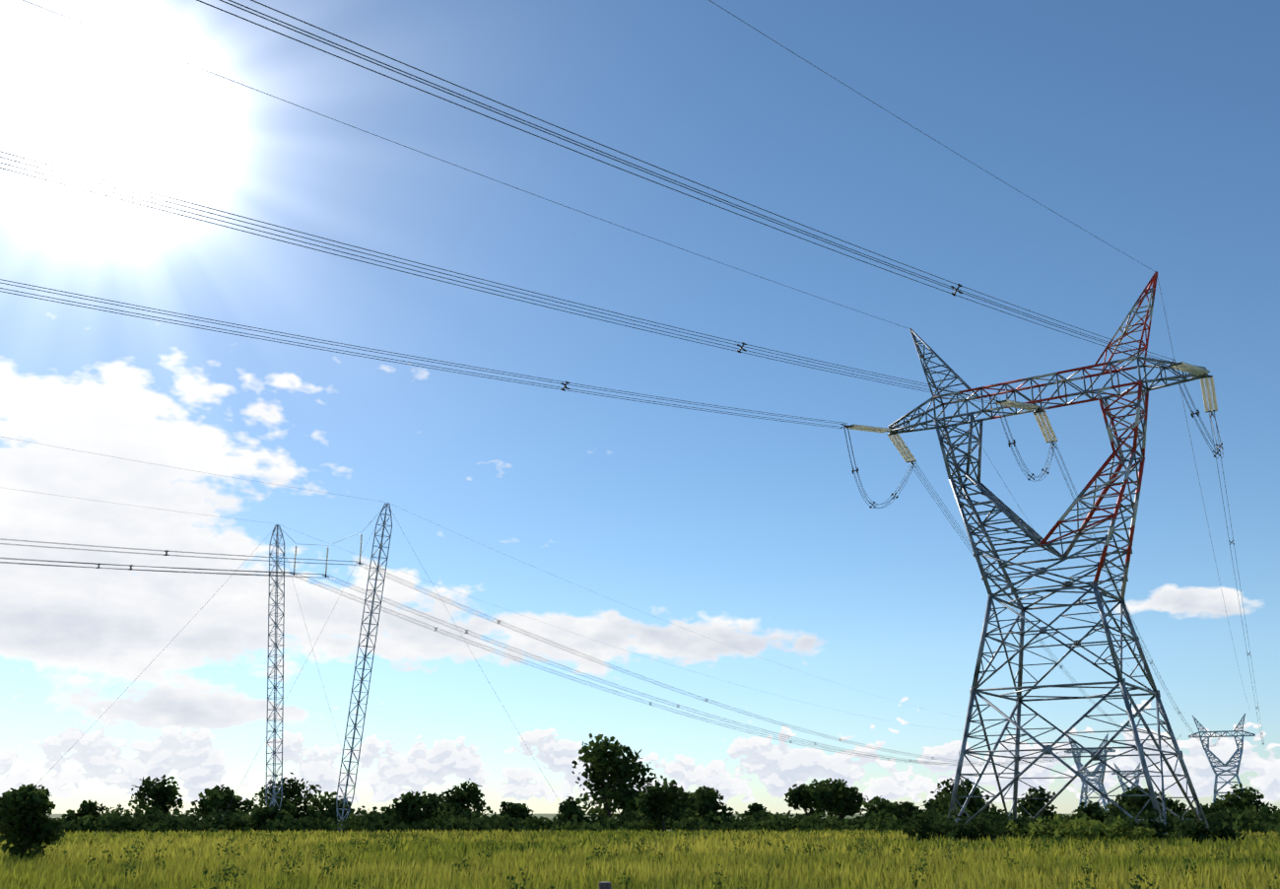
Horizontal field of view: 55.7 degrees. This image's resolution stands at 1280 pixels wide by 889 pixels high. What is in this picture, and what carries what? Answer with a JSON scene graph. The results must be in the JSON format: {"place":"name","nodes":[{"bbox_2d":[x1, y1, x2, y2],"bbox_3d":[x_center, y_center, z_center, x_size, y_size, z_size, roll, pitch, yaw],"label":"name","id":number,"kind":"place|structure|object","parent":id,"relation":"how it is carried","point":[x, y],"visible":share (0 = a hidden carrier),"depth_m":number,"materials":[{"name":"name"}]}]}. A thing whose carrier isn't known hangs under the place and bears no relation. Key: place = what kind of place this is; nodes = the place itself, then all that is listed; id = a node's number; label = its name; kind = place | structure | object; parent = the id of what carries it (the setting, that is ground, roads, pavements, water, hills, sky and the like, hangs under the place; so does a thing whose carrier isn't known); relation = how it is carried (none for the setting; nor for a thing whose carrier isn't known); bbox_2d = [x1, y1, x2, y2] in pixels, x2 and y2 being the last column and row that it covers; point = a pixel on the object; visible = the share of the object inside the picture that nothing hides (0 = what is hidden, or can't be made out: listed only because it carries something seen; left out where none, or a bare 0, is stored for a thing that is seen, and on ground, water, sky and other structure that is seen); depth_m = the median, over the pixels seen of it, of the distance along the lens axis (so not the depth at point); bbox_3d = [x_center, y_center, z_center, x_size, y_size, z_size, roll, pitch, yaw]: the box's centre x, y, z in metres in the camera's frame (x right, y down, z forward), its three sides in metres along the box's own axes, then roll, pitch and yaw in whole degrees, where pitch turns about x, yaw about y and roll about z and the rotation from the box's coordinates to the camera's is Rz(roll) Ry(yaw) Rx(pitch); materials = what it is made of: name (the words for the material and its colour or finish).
{"place":"outdoors","nodes":[
{"label":"outdoors","id":0,"kind":"place"},
{"bbox_2d":[46,813,1072,833],"bbox_3d":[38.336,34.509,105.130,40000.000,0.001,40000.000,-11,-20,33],"label":"ground","id":1,"kind":"structure","parent":0,"point":[549,816],"depth_m":1454.05,"materials":[{"name":"green plant"}]},
{"bbox_2d":[0,436,1097,832],"bbox_3d":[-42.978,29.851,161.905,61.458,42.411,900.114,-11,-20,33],"label":"guyed transmission tower","id":2,"kind":"structure","parent":1,"relation":"on","point":[276,643],"depth_m":162.78,"materials":[{"name":"silver metal"}]},
{"bbox_2d":[598,880,610,888],"bbox_3d":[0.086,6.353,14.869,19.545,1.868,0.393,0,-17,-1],"label":"post","id":3,"kind":"object","parent":1,"relation":"on","point":[604,884],"visible":1,"depth_m":15.08,"materials":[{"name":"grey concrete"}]},
{"bbox_2d":[0,0,1264,834],"bbox_3d":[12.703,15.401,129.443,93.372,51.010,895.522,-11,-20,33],"label":"transmission tower","id":4,"kind":"structure","parent":1,"relation":"on","point":[1185,372],"depth_m":110.29,"materials":[{"name":"metal"}]},
{"bbox_2d":[0,733,1279,859],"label":"tree line","id":5,"kind":"object","parent":1,"relation":"on","point":[32,804],"depth_m":143.69,"materials":[{"name":"green plant"}]},
{"bbox_2d":[1064,733,1115,815],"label":"distant tower","id":6,"kind":"structure","parent":1,"relation":"on","point":[1079,766],"depth_m":524.58,"materials":[{"name":"silver metal"}]},
{"bbox_2d":[1111,762,1144,793],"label":"distant tower","id":7,"kind":"structure","parent":1,"relation":"on","point":[1124,786],"depth_m":948.54,"materials":[{"name":"silver metal"}]},
{"bbox_2d":[1188,713,1255,803],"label":"distant tower","id":8,"kind":"structure","parent":1,"relation":"on","point":[1227,764],"depth_m":496.50,"materials":[{"name":"silver metal"}]},
{"bbox_2d":[0,824,1279,888],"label":"grass","id":9,"kind":"structure","parent":0,"point":[757,858],"depth_m":45.62,"materials":[{"name":"green plant"}]},
{"bbox_2d":[0,0,1279,813],"label":"sky","id":10,"kind":"structure","parent":0,"point":[1151,127],"materials":[{"name":"blue"}]}
]}

